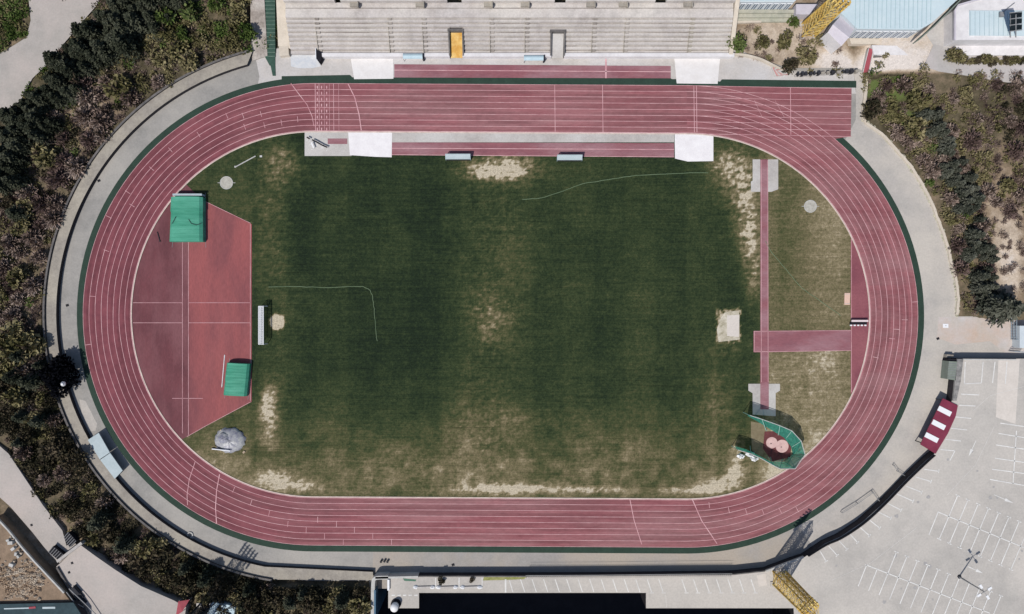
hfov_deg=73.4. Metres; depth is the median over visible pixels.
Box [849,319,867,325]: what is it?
steeplechase barrier
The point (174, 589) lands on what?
tree
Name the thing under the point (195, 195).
wooden board
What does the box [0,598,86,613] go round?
building
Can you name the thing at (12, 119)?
pine tree
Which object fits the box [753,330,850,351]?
cross runway
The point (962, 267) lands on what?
shrub
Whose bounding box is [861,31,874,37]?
window
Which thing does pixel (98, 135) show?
shrub
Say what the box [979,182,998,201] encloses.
shrub
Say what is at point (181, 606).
red awning
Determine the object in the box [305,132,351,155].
grey runway pad
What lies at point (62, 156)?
shrub
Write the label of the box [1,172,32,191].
pine tree
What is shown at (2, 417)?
tree
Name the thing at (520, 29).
grandstand
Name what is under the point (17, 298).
shrub
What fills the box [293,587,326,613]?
bush
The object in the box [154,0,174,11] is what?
pine tree
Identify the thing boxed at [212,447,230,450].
long pole
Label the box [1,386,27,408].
bush
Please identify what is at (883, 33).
window
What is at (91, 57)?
pine tree
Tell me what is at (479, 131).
lane lines
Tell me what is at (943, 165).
pine tree
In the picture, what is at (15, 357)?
tree
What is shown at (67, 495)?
bush
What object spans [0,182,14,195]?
pine tree
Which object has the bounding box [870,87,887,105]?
shrub
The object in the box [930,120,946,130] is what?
pine tree
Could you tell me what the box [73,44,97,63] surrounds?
pine tree
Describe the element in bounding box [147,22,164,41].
pine tree
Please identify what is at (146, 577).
tree
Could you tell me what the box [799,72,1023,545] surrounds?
walkway
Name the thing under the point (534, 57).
bench shelter
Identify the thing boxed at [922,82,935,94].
shrub
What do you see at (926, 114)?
pine tree
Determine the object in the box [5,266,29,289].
shrub
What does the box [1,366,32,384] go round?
tree
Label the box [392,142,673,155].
infield runway
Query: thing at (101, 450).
roofed shelter
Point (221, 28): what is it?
bush
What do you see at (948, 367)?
storage container
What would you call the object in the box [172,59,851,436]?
apron lines
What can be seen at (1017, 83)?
shrub
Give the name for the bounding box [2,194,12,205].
tree
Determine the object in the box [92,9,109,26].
pine tree
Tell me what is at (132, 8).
pine tree
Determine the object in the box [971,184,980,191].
pine tree
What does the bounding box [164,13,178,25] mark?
pine tree
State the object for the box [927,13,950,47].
street between buildings
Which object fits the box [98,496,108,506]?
tree
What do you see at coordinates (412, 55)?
bench shelter
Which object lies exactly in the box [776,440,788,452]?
throwing circle
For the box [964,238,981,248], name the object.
pine tree
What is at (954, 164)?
pine tree
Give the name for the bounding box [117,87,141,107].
shrub
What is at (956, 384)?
parapet wall
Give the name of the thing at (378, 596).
retaining wall
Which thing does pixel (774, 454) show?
cage pad
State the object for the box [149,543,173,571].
bush
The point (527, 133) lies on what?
track kerb
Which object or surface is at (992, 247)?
pine tree
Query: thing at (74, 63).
pine tree
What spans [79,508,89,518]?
tree
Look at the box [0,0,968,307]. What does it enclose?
green undergrowth
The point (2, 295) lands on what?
shrub
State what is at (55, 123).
pine tree
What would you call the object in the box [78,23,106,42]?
pine tree
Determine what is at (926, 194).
boundary wall
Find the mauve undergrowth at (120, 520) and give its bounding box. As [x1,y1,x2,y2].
[3,163,222,605]
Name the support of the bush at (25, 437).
on the ground at (908, 64)
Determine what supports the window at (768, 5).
in the changing block at (802, 11)
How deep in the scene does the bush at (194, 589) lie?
142.06 m
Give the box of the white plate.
[757,573,766,586]
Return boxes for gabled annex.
[819,17,853,53]
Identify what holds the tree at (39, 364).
on the ground at (908, 64)
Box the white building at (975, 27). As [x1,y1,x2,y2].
[944,0,1023,55]
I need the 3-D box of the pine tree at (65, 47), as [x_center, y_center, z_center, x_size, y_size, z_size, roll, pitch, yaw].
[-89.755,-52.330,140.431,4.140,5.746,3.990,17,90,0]
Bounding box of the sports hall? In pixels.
[827,0,960,55]
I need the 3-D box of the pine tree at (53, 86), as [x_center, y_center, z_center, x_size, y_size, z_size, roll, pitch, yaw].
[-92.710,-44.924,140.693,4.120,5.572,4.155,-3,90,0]
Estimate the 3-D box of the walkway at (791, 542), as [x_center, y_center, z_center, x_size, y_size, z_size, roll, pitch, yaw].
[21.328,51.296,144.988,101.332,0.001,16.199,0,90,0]
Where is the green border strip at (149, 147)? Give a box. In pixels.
[77,77,923,553]
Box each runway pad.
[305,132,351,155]
[748,384,779,415]
[751,159,777,191]
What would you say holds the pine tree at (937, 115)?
on the ground at (908, 64)
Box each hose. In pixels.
[275,286,377,340]
[522,172,707,199]
[765,241,840,315]
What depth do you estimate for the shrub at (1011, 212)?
142.85 m
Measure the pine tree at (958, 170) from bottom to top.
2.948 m
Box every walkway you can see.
[59,48,861,587]
[256,47,855,93]
[373,526,811,588]
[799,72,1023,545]
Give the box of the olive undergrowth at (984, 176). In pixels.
[0,0,1023,613]
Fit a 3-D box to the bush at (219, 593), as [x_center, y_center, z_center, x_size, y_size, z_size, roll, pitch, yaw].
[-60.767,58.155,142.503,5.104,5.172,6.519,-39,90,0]
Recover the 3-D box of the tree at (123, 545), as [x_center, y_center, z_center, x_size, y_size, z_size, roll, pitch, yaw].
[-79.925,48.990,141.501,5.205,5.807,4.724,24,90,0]
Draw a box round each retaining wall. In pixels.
[371,572,389,613]
[734,53,785,71]
[737,20,760,23]
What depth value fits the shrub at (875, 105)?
143.22 m
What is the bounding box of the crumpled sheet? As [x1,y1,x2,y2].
[737,451,758,461]
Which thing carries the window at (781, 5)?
in the changing block at (802, 11)
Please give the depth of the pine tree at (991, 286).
142.38 m
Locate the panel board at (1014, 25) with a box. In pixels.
[1009,11,1021,37]
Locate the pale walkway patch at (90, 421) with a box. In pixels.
[79,399,96,430]
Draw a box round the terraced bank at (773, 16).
[737,9,793,22]
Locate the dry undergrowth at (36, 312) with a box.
[0,0,1023,613]
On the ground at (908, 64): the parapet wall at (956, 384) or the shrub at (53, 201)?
the shrub at (53, 201)
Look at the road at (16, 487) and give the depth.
142.30 m
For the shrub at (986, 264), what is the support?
on the ground at (908, 64)
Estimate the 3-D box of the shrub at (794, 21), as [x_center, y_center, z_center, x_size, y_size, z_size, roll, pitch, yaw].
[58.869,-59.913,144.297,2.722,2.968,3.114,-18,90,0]
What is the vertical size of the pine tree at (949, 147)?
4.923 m
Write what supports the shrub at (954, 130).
on the ground at (908, 64)
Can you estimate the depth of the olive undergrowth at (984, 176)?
143.25 m
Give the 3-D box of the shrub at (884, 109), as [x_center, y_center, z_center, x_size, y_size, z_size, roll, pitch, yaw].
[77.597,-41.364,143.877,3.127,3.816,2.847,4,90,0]
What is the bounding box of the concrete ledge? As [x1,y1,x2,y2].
[46,52,373,579]
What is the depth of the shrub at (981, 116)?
142.60 m
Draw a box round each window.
[739,3,745,9]
[743,3,752,9]
[750,3,759,9]
[756,3,765,9]
[763,3,772,9]
[769,3,778,9]
[776,3,785,9]
[782,3,792,9]
[849,31,860,37]
[855,31,867,37]
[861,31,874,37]
[868,31,881,37]
[875,31,888,37]
[882,31,895,37]
[889,31,902,37]
[896,31,909,37]
[902,32,915,37]
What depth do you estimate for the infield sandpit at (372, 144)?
144.94 m
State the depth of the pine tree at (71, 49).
137.83 m
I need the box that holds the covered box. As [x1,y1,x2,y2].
[315,48,323,64]
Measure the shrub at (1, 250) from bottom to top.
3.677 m
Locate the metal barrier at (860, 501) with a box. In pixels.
[840,491,878,512]
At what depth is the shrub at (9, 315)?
142.41 m
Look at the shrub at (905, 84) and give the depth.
142.91 m
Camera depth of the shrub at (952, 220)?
143.68 m
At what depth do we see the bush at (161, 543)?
142.48 m
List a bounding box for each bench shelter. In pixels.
[403,53,424,60]
[524,55,544,62]
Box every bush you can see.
[0,389,2,404]
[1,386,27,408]
[10,445,33,461]
[16,424,35,446]
[23,410,45,429]
[25,403,38,412]
[32,391,47,407]
[35,473,51,487]
[36,457,53,469]
[37,383,48,393]
[37,436,67,462]
[43,412,62,427]
[50,465,72,482]
[54,433,74,449]
[60,448,88,470]
[62,490,76,502]
[62,496,79,516]
[82,481,98,495]
[84,531,99,546]
[85,506,108,524]
[91,519,111,540]
[94,494,114,510]
[110,546,132,564]
[120,49,137,60]
[127,555,150,577]
[128,539,140,553]
[134,535,158,558]
[148,47,164,64]
[148,568,168,581]
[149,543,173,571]
[151,537,169,555]
[152,5,176,24]
[152,21,176,45]
[155,49,175,70]
[166,33,189,60]
[167,20,180,30]
[170,566,201,589]
[174,25,188,41]
[177,0,195,21]
[178,49,199,72]
[189,575,204,592]
[191,30,206,45]
[195,590,211,604]
[202,19,215,33]
[205,575,231,603]
[207,0,227,11]
[211,20,231,36]
[215,601,228,613]
[218,34,238,53]
[225,20,239,38]
[227,590,243,613]
[229,0,251,15]
[229,7,246,27]
[237,22,257,42]
[237,591,263,613]
[255,588,279,613]
[257,600,273,613]
[286,587,298,600]
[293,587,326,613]
[322,603,334,613]
[327,587,344,604]
[346,595,372,613]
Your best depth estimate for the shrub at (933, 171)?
143.57 m
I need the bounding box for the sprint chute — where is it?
[697,86,851,139]
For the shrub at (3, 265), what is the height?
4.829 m
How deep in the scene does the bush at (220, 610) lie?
141.25 m
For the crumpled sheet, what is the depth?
144.41 m
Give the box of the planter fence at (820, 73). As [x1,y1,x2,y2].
[794,69,858,76]
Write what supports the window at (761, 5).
in the changing block at (802, 11)
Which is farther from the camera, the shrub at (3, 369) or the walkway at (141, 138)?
the walkway at (141, 138)
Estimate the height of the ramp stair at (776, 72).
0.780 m
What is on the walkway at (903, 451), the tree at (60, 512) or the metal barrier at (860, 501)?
the metal barrier at (860, 501)
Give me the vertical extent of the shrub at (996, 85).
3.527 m
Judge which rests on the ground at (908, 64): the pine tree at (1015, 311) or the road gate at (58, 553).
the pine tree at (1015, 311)
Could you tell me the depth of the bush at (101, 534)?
141.81 m
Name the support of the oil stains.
on the car park
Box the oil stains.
[836,451,1022,603]
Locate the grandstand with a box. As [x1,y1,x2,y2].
[276,0,739,58]
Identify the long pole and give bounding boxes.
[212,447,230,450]
[234,155,261,167]
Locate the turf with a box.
[132,133,850,497]
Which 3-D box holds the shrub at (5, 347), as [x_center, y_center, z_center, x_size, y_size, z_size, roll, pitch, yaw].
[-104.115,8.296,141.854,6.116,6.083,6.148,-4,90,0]
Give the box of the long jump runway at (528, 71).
[394,64,670,77]
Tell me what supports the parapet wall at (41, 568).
on the rubble ground at (50, 592)
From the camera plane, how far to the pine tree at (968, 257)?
143.02 m
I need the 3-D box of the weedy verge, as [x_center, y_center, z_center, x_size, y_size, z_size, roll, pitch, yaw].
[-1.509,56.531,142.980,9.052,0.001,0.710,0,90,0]
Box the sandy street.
[924,44,1023,82]
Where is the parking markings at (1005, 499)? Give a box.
[392,362,1023,613]
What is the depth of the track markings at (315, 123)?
144.90 m
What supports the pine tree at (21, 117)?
on the ground at (908, 64)
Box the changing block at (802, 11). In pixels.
[739,0,817,18]
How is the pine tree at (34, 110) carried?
on the ground at (908, 64)
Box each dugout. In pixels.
[445,154,470,160]
[557,155,582,160]
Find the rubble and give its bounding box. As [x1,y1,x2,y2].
[0,559,48,600]
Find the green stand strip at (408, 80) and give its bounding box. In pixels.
[282,75,687,84]
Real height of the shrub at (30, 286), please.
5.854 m
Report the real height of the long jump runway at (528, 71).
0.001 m
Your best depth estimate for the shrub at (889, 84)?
143.53 m
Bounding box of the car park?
[388,358,1023,613]
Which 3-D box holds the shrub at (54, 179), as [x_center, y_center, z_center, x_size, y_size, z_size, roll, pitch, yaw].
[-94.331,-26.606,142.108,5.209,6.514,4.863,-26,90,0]
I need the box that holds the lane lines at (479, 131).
[83,83,917,546]
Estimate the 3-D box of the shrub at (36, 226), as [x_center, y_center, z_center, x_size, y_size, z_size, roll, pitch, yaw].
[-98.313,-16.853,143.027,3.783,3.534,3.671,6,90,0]
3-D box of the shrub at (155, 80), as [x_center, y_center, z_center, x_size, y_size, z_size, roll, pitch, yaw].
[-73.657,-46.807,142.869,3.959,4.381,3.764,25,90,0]
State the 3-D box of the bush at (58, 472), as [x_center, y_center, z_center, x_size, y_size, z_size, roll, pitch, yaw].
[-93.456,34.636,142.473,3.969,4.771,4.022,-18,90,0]
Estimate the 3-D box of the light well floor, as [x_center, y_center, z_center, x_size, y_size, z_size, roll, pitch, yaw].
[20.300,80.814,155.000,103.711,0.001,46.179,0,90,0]
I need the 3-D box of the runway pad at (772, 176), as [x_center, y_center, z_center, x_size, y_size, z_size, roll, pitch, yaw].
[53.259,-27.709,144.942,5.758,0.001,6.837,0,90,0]
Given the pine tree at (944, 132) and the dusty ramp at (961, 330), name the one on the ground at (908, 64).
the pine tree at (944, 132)
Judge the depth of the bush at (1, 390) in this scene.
141.87 m
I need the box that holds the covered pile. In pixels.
[215,427,245,453]
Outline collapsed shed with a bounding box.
[207,599,236,613]
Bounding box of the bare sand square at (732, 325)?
[727,315,738,336]
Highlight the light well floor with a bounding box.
[378,591,772,613]
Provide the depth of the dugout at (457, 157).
143.39 m
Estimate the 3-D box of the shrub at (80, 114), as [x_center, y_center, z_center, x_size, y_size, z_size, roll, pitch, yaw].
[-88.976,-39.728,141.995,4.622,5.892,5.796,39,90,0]
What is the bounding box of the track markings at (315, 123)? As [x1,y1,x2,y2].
[87,83,917,544]
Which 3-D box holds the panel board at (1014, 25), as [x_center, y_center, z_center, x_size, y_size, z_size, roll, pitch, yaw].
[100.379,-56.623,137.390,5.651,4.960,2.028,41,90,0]
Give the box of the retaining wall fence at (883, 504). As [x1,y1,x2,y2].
[807,454,935,556]
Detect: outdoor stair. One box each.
[66,585,95,613]
[265,0,276,75]
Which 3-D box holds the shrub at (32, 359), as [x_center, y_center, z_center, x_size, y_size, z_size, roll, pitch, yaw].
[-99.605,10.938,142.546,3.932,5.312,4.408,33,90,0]
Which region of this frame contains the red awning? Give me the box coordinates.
[176,597,191,613]
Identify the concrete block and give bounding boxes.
[7,539,14,544]
[8,560,15,566]
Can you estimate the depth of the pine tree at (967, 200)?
142.10 m
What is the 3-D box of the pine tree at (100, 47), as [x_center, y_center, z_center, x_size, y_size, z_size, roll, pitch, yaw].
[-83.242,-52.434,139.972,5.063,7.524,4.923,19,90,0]
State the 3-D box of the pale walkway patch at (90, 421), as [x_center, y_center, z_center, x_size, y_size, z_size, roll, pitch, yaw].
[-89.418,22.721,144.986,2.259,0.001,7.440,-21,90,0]
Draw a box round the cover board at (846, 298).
[844,293,849,304]
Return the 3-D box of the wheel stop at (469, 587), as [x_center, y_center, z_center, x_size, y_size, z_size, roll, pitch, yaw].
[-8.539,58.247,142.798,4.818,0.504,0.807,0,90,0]
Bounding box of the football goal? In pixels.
[258,306,267,344]
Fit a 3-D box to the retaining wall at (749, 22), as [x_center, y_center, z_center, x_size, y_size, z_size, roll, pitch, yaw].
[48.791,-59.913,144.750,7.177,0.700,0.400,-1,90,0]
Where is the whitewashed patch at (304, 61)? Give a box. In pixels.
[290,53,320,67]
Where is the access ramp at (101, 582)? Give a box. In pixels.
[56,543,189,613]
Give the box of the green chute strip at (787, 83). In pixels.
[688,79,855,87]
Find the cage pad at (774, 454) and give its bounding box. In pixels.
[763,431,790,460]
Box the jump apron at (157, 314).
[132,185,195,438]
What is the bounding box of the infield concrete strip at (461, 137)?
[392,133,673,141]
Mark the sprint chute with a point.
(818, 108)
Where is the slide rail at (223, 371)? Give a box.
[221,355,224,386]
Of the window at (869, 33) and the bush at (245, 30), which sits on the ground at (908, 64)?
the bush at (245, 30)
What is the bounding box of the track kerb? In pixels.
[131,131,869,499]
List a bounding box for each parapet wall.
[0,519,89,613]
[952,359,1015,400]
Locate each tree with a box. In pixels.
[0,105,13,125]
[0,129,23,141]
[0,143,6,152]
[0,151,31,172]
[0,160,24,175]
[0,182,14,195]
[0,200,10,210]
[0,401,15,418]
[0,408,7,426]
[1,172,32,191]
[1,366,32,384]
[1,415,15,430]
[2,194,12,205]
[4,113,24,129]
[4,125,27,137]
[4,142,31,159]
[4,204,33,220]
[5,163,29,176]
[7,142,34,159]
[7,149,27,162]
[8,107,24,114]
[8,349,33,365]
[10,135,40,154]
[11,407,29,423]
[11,436,32,448]
[16,113,25,121]
[16,121,36,140]
[16,371,44,391]
[17,102,28,110]
[19,393,31,405]
[21,104,42,112]
[23,90,33,98]
[24,112,49,127]
[24,122,47,135]
[25,99,38,107]
[26,90,55,110]
[26,129,55,147]
[27,412,50,429]
[28,106,54,117]
[31,358,49,369]
[34,117,45,124]
[35,456,53,465]
[38,122,60,138]
[38,354,81,398]
[38,405,51,414]
[39,84,54,92]
[41,73,57,84]
[41,394,57,407]
[42,49,69,72]
[43,58,59,75]
[44,71,58,74]
[44,116,65,133]
[46,91,71,109]
[48,73,73,86]
[48,81,68,95]
[48,424,58,436]
[50,60,76,83]
[57,59,90,82]
[58,84,80,105]
[59,54,71,59]
[59,65,88,84]
[59,507,71,514]
[61,43,69,56]
[67,38,88,48]
[68,45,91,61]
[68,83,87,97]
[69,54,78,61]
[69,60,80,70]
[70,21,80,27]
[71,25,92,44]
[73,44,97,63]
[77,61,100,79]
[77,529,87,538]
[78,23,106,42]
[78,54,93,68]
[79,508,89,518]
[82,19,101,30]
[83,36,91,43]
[84,50,108,73]
[86,512,116,530]
[89,39,119,64]
[90,504,114,524]
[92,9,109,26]
[95,31,104,40]
[96,17,103,28]
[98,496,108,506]
[99,9,112,18]
[99,53,116,67]
[102,18,114,31]
[102,28,110,34]
[103,33,125,59]
[105,0,124,11]
[105,523,118,536]
[107,13,123,24]
[109,30,137,49]
[111,34,145,63]
[112,9,125,25]
[112,532,138,553]
[113,21,142,41]
[116,0,134,11]
[123,11,149,40]
[126,4,141,15]
[135,1,148,13]
[139,571,155,583]
[141,0,165,13]
[141,10,158,23]
[142,553,153,570]
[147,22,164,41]
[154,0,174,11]
[158,572,170,586]
[164,0,176,12]
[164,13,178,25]
[167,580,179,593]
[170,0,195,15]
[178,0,195,11]
[178,557,196,575]
[193,564,204,574]
[196,564,223,587]
[223,583,237,601]
[238,598,245,610]
[242,579,258,598]
[269,585,283,598]
[282,591,302,609]
[297,583,311,600]
[332,605,346,613]
[333,586,351,609]
[346,594,356,610]
[351,587,363,603]
[912,108,933,123]
[925,124,939,138]
[930,110,945,122]
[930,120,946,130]
[934,141,956,155]
[936,128,950,138]
[936,161,948,171]
[936,167,953,179]
[937,136,955,147]
[944,178,958,187]
[946,158,960,169]
[948,173,961,180]
[950,204,965,214]
[952,179,965,190]
[953,167,961,173]
[953,187,970,198]
[955,184,974,195]
[956,157,968,166]
[956,196,974,204]
[956,204,972,214]
[959,251,976,263]
[960,173,967,179]
[962,225,981,240]
[962,244,974,255]
[964,209,973,216]
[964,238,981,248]
[966,171,978,184]
[966,267,987,282]
[967,281,988,296]
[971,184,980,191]
[971,191,985,204]
[971,204,980,214]
[971,214,986,224]
[974,293,1011,317]
[975,242,988,256]
[975,290,991,297]
[977,254,987,261]
[978,229,985,238]
[979,288,1023,327]
[981,242,996,254]
[982,266,994,271]
[983,271,990,281]
[984,281,994,290]
[986,249,999,256]
[986,255,1000,264]
[988,273,998,281]
[990,282,999,292]
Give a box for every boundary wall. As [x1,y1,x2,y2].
[42,50,272,580]
[861,75,959,316]
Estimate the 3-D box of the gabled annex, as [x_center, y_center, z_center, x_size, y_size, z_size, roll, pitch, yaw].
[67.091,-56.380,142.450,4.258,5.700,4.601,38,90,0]
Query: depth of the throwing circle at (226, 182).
144.93 m
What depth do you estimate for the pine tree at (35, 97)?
139.45 m
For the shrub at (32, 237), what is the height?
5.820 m
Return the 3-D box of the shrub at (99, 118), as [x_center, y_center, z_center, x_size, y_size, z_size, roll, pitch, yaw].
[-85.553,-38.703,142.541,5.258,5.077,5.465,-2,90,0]
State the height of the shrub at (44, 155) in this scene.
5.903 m
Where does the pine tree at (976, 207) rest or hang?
on the ground at (908, 64)
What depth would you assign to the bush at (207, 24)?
142.52 m
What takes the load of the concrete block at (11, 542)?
on the rubble ground at (50, 592)
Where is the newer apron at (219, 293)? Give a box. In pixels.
[189,202,251,434]
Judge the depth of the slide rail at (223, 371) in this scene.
144.84 m
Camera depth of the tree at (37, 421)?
140.96 m
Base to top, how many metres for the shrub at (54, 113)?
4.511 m
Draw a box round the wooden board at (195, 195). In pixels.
[173,194,204,196]
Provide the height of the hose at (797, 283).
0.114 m
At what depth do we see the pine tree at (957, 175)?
142.53 m
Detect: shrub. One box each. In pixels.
[0,231,21,255]
[0,245,5,259]
[0,258,12,276]
[0,285,6,302]
[0,306,22,325]
[0,309,6,325]
[0,317,23,345]
[0,333,20,361]
[0,341,32,369]
[0,357,20,378]
[1,282,21,296]
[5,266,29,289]
[8,218,30,237]
[9,245,28,260]
[9,291,26,307]
[9,362,37,376]
[13,183,37,202]
[14,330,47,357]
[16,197,33,218]
[16,276,42,296]
[18,228,43,248]
[20,320,32,332]
[21,351,43,367]
[28,138,56,169]
[28,249,47,264]
[29,192,54,214]
[30,218,46,232]
[39,207,65,230]
[42,166,71,188]
[43,138,56,148]
[45,109,62,119]
[45,193,66,214]
[53,152,74,173]
[54,130,69,147]
[61,155,88,179]
[70,74,95,92]
[71,105,94,127]
[73,84,102,109]
[79,128,100,150]
[88,108,114,132]
[91,85,105,103]
[91,124,111,143]
[96,74,112,89]
[97,103,113,115]
[101,74,132,100]
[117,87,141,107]
[149,74,166,90]
[438,576,444,585]
[726,32,746,52]
[756,34,769,49]
[776,29,793,50]
[781,58,799,74]
[786,15,799,28]
[796,46,816,65]
[815,33,826,46]
[860,98,882,122]
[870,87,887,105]
[874,104,887,116]
[878,77,894,92]
[884,103,904,122]
[887,124,907,142]
[893,75,914,96]
[900,132,920,150]
[903,116,928,142]
[905,88,932,112]
[915,152,935,170]
[919,161,940,180]
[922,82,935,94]
[937,154,952,163]
[941,123,960,138]
[943,47,967,64]
[943,192,959,207]
[943,213,960,225]
[948,92,959,105]
[948,236,970,255]
[950,259,972,277]
[951,149,962,159]
[954,222,965,232]
[958,163,969,174]
[960,86,974,99]
[960,128,985,152]
[966,58,972,65]
[971,113,984,126]
[973,55,982,64]
[973,218,992,232]
[979,53,988,64]
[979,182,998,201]
[979,233,993,244]
[980,262,997,275]
[983,54,993,63]
[987,59,997,67]
[990,196,1004,208]
[991,78,1006,91]
[998,178,1017,194]
[1001,204,1019,220]
[1003,55,1009,64]
[1003,138,1023,161]
[1004,114,1018,128]
[1005,56,1015,65]
[1007,76,1023,96]
[1011,93,1023,107]
[1011,187,1023,201]
[1012,55,1020,64]
[1014,122,1023,137]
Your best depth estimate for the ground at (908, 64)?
144.00 m
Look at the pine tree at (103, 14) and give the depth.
138.65 m
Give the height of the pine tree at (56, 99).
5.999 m
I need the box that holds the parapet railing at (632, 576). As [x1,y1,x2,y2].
[526,573,731,577]
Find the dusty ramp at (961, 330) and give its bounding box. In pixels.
[937,317,1023,354]
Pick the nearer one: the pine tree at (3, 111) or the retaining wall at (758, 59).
the pine tree at (3, 111)
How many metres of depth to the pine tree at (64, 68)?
139.06 m
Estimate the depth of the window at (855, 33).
142.08 m
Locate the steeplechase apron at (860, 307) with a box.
[851,241,868,393]
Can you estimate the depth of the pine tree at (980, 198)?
141.60 m
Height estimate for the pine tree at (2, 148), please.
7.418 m
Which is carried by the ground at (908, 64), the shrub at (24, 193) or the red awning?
the shrub at (24, 193)
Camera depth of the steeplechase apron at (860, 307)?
144.96 m
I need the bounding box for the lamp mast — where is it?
[957,575,991,599]
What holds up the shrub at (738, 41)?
on the ground at (908, 64)
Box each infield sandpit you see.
[348,132,391,156]
[675,134,712,160]
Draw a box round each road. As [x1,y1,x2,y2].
[0,0,97,107]
[0,444,78,562]
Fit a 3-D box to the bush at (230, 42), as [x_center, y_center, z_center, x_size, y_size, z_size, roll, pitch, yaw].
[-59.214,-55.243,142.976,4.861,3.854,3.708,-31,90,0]
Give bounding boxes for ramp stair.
[771,66,791,76]
[862,48,872,72]
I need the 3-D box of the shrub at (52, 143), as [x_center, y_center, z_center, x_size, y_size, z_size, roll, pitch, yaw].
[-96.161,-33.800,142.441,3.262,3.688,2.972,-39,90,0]
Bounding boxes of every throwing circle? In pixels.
[220,176,232,188]
[766,437,776,447]
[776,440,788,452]
[802,200,818,212]
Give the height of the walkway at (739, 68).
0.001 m
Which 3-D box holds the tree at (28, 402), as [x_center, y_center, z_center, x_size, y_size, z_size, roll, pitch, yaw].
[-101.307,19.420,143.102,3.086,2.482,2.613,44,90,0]
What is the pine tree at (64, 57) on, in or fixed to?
on the ground at (908, 64)
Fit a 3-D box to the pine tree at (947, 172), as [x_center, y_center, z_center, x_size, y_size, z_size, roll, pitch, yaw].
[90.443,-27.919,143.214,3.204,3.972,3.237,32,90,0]
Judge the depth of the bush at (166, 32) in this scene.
141.25 m
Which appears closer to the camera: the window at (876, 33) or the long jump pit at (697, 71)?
the window at (876, 33)
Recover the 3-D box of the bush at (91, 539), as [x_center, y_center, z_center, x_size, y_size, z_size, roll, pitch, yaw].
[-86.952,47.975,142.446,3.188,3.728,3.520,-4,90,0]
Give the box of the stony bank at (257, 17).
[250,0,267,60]
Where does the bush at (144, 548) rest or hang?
on the ground at (908, 64)
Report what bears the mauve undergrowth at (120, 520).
on the ground at (908, 64)
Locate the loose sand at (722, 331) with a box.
[717,310,739,341]
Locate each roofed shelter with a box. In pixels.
[88,433,125,478]
[915,398,957,453]
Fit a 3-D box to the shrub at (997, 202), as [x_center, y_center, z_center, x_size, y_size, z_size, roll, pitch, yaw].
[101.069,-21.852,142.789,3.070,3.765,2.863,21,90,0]
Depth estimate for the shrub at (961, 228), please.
144.09 m
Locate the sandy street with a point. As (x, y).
(935, 58)
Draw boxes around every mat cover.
[170,193,205,247]
[223,358,251,395]
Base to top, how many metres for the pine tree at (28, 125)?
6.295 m
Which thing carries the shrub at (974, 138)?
on the ground at (908, 64)
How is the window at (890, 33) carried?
in the sports hall
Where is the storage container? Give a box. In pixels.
[940,354,956,379]
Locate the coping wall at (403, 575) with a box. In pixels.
[376,556,803,578]
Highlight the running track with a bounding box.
[83,84,917,546]
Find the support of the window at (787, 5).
in the changing block at (802, 11)
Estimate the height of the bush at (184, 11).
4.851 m
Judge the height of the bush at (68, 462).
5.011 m
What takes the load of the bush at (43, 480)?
on the ground at (908, 64)
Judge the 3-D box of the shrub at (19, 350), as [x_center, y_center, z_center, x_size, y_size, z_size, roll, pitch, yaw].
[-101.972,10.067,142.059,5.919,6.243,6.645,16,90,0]
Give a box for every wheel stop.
[413,585,434,588]
[436,585,457,588]
[460,585,481,588]
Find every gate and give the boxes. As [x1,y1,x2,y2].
[49,530,86,562]
[1010,318,1023,351]
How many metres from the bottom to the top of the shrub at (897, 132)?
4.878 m
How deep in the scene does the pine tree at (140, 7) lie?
138.63 m
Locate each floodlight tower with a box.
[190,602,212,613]
[770,569,818,613]
[799,0,850,39]
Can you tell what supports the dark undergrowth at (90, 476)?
on the ground at (908, 64)
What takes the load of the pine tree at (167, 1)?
on the ground at (908, 64)
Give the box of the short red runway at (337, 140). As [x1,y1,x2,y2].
[328,138,346,143]
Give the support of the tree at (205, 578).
on the ground at (908, 64)
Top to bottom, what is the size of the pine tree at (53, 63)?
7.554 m
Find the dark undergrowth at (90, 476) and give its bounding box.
[0,0,1023,613]
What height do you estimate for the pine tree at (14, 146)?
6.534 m
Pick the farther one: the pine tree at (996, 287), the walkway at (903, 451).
the walkway at (903, 451)
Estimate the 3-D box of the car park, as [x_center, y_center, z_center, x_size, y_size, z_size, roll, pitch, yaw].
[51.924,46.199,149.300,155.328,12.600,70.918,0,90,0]
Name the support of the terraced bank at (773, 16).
on the ground at (908, 64)
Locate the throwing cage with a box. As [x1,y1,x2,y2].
[732,412,804,468]
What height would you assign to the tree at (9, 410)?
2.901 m
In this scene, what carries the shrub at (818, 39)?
on the ground at (908, 64)
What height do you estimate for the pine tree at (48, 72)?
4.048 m
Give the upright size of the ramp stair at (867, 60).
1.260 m
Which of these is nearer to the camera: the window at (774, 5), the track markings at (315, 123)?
the window at (774, 5)
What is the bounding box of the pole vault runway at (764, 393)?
[760,159,768,408]
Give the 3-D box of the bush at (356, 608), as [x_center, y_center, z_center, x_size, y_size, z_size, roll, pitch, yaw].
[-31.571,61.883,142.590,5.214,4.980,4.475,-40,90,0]
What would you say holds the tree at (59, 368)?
on the ground at (908, 64)
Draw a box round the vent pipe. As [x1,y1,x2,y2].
[390,599,400,611]
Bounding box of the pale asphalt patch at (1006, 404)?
[996,359,1019,423]
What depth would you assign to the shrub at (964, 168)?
143.08 m
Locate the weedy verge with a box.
[483,577,525,579]
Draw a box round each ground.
[0,0,1023,613]
[0,513,73,602]
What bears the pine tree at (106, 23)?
on the ground at (908, 64)

